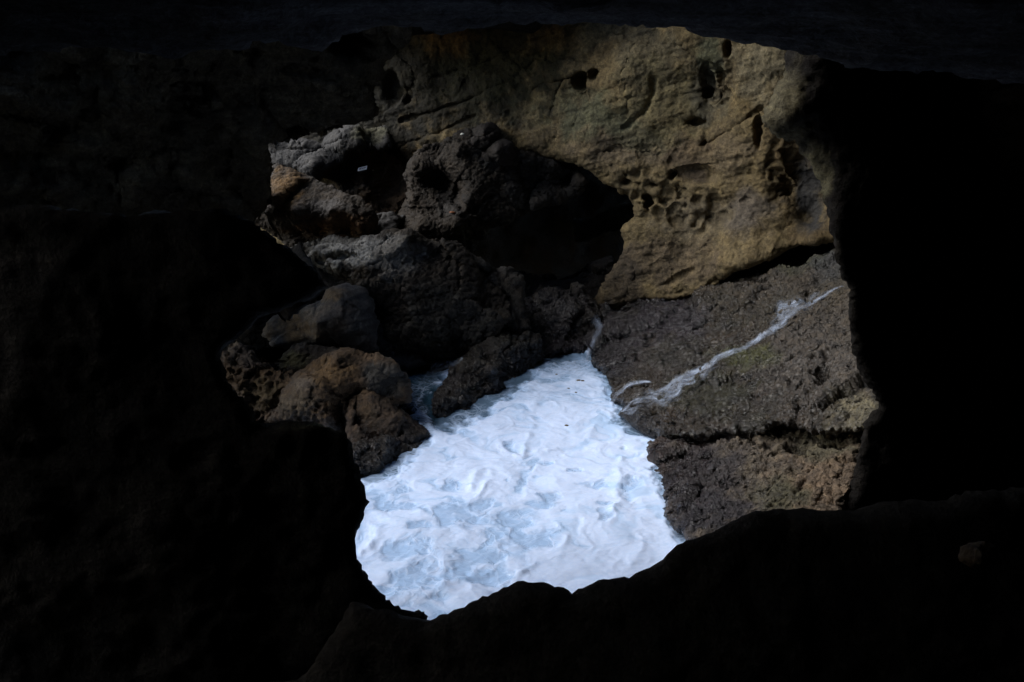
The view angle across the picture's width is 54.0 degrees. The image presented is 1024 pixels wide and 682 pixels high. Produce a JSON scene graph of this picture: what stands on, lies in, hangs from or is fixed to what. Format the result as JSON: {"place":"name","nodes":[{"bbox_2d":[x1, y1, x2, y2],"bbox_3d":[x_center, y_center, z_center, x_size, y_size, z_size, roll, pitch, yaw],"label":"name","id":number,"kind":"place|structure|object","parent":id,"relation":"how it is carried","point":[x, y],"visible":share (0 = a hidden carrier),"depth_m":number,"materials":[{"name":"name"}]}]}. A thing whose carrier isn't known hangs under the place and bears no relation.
{"place":"outdoors","nodes":[
{"label":"outdoors","id":0,"kind":"place"},
{"bbox_2d":[0,25,412,221],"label":"cave wall","id":1,"kind":"structure","parent":0,"point":[108,130],"depth_m":18.23,"materials":[{"name":"black stone"}]},
{"bbox_2d":[0,203,427,681],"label":"cave wall","id":2,"kind":"structure","parent":0,"point":[171,510],"depth_m":11.14,"materials":[{"name":"black stone"}]},
{"bbox_2d":[256,254,531,371],"bbox_3d":[-3.321,0.298,22.843,7.524,5.090,4.038,0,20,0],"label":"rock bank","id":3,"kind":"object","parent":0,"point":[509,281],"visible":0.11,"depth_m":21.89,"materials":[{"name":"black stone"}]},
{"bbox_2d":[222,300,318,355],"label":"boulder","id":4,"kind":"object","parent":3,"relation":"on","point":[255,340],"visible":0.09,"depth_m":20.92,"materials":[{"name":"black stone"}]},
{"bbox_2d":[261,283,379,352],"bbox_3d":[-4.042,-0.401,21.101,2.502,1.963,2.976,-4,20,-11],"label":"boulder","id":5,"kind":"object","parent":3,"relation":"on","point":[343,315],"visible":0.91,"depth_m":20.10,"materials":[{"name":"stone"}]},
{"bbox_2d":[290,228,511,360],"bbox_3d":[-2.685,-0.946,22.849,5.383,3.496,4.382,0,20,0],"label":"boulder","id":6,"kind":"object","parent":3,"relation":"on","point":[442,298],"visible":0.79,"depth_m":21.30,"materials":[{"name":"grey stone"}]},
{"bbox_2d":[255,163,379,247],"bbox_3d":[-4.849,-3.150,23.654,3.861,2.161,3.397,0,20,0],"label":"boulder","id":7,"kind":"object","parent":6,"relation":"on","point":[304,208],"visible":0.73,"depth_m":22.52,"materials":[{"name":"brown stone"}]},
{"bbox_2d":[268,123,392,180],"bbox_3d":[-4.945,-4.891,26.045,3.999,1.852,3.336,0,20,0],"label":"rock slab","id":8,"kind":"object","parent":7,"relation":"on","point":[315,159],"visible":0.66,"depth_m":24.86,"materials":[{"name":"grey stone"}]},
{"bbox_2d":[358,166,366,170],"bbox_3d":[-3.745,-4.323,25.183,0.252,0.144,0.026,0,20,0],"label":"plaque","id":9,"kind":"object","parent":8,"relation":"attached to","point":[362,168],"visible":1,"depth_m":25.18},
{"bbox_2d":[377,211,405,232],"bbox_3d":[-3.009,-2.724,24.345,0.883,1.058,1.776,-3,20,-9],"label":"rock slab","id":10,"kind":"object","parent":6,"relation":"on","point":[389,220],"visible":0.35,"depth_m":23.64,"materials":[{"name":"grey stone"}]},
{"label":"boulder","id":11,"kind":"object","parent":3,"relation":"on","visible":0},
{"bbox_2d":[397,126,588,253],"bbox_3d":[-0.591,-3.532,24.839,4.909,3.549,3.945,0,20,0],"label":"boulder","id":12,"kind":"object","parent":11,"relation":"on","point":[467,184],"visible":0.78,"depth_m":23.86,"materials":[{"name":"grey stone"}]},
{"bbox_2d":[470,122,500,149],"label":"rock","id":13,"kind":"object","parent":12,"relation":"on","point":[486,134],"visible":0.94,"depth_m":23.60,"materials":[{"name":"grey stone"}]},
{"bbox_2d":[481,138,515,166],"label":"rock","id":14,"kind":"object","parent":12,"relation":"on","point":[502,152],"visible":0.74,"depth_m":23.51,"materials":[{"name":"grey stone"}]},
{"bbox_2d":[412,21,542,35],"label":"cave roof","id":15,"kind":"structure","parent":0,"point":[533,27],"depth_m":22.09,"materials":[{"name":"black stone"}]},
{"bbox_2d":[0,0,1023,83],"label":"cave roof","id":16,"kind":"structure","parent":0,"point":[976,39],"depth_m":9.66,"materials":[{"name":"black stone"}]},
{"bbox_2d":[355,350,684,619],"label":"water","id":17,"kind":"structure","parent":0,"point":[516,479],"depth_m":16.35,"materials":[{"name":"white liquid"}]},
{"bbox_2d":[266,347,412,430],"bbox_3d":[-3.566,1.148,19.583,3.418,2.548,2.995,0,20,0],"label":"boulder","id":18,"kind":"object","parent":17,"relation":"in","point":[323,388],"visible":0.66,"depth_m":18.40,"materials":[{"name":"brown stone"}]},
{"bbox_2d":[220,341,293,422],"bbox_3d":[-4.989,0.945,20.171,1.726,2.377,3.186,-5,21,-14],"label":"boulder","id":19,"kind":"object","parent":18,"relation":"on","point":[255,383],"visible":0.64,"depth_m":18.84,"materials":[{"name":"stone"}]},
{"bbox_2d":[270,341,341,372],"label":"boulder","id":20,"kind":"object","parent":18,"relation":"on","point":[297,357],"visible":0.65,"depth_m":19.64,"materials":[{"name":"grey stone"}]},
{"bbox_2d":[352,434,422,476],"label":"boulder","id":21,"kind":"object","parent":17,"relation":"in","point":[375,455],"visible":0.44,"depth_m":17.50,"materials":[{"name":"stone"}]},
{"bbox_2d":[345,388,429,443],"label":"boulder","id":22,"kind":"object","parent":21,"relation":"on","point":[370,414],"visible":0.68,"depth_m":18.26,"materials":[{"name":"brown stone"}]},
{"bbox_2d":[368,324,429,371],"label":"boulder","id":23,"kind":"object","parent":17,"relation":"in","point":[405,361],"visible":0.32,"depth_m":21.24,"materials":[{"name":"stone"}]},
{"bbox_2d":[431,329,544,417],"bbox_3d":[-0.503,0.635,22.051,1.941,1.913,5.751,10,22,26],"label":"boulder","id":24,"kind":"object","parent":17,"relation":"in","point":[489,366],"visible":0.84,"depth_m":20.65,"materials":[{"name":"grey stone"}]},
{"bbox_2d":[524,282,603,358],"bbox_3d":[0.958,-0.394,24.448,2.602,2.009,4.206,0,20,0],"label":"boulder","id":25,"kind":"object","parent":17,"relation":"in","point":[564,321],"visible":0.55,"depth_m":23.11,"materials":[{"name":"grey stone"}]},
{"bbox_2d":[618,403,656,438],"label":"rock","id":26,"kind":"object","parent":17,"relation":"in","point":[636,416],"visible":0.77,"depth_m":18.73,"materials":[{"name":"grey stone"}]},
{"bbox_2d":[646,425,862,540],"bbox_3d":[4.147,2.228,16.144,3.563,1.994,6.505,0,20,0],"label":"rock shelf","id":27,"kind":"object","parent":17,"relation":"in","point":[712,485],"visible":0.59,"depth_m":15.64,"materials":[{"name":"stone"}]},
{"bbox_2d":[583,243,878,442],"bbox_3d":[4.316,-0.621,21.336,8.286,3.678,12.671,7,21,17],"label":"rock ledge","id":28,"kind":"object","parent":27,"relation":"on","point":[701,364],"visible":0.49,"depth_m":19.32,"materials":[{"name":"stone"}]},
{"bbox_2d":[261,22,833,309],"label":"cliff wall","id":29,"kind":"structure","parent":0,"point":[690,155],"depth_m":22.76,"materials":[{"name":"stone"}]},
{"bbox_2d":[324,149,406,213],"bbox_3d":[-3.813,-4.060,26.212,2.429,2.172,1.707,0,20,0],"label":"rock hollow","id":30,"kind":"object","parent":29,"relation":"on","point":[382,186],"visible":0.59,"depth_m":25.70,"materials":[{"name":"black stone"}]},
{"bbox_2d":[473,154,629,278],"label":"cave wall","id":31,"kind":"structure","parent":0,"point":[540,241],"depth_m":31.18,"materials":[{"name":"black stone"}]},
{"bbox_2d":[274,487,1023,681],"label":"rock floor","id":32,"kind":"structure","parent":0,"point":[894,591],"depth_m":9.85,"materials":[{"name":"black stone"}]},
{"bbox_2d":[958,541,996,568],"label":"rock","id":33,"kind":"object","parent":32,"relation":"on","point":[980,554],"visible":1,"depth_m":8.44,"materials":[{"name":"brown stone"}]},
{"bbox_2d":[761,50,1023,510],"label":"cave wall","id":34,"kind":"structure","parent":0,"point":[920,176],"depth_m":13.91,"materials":[{"name":"black stone"}]}
]}

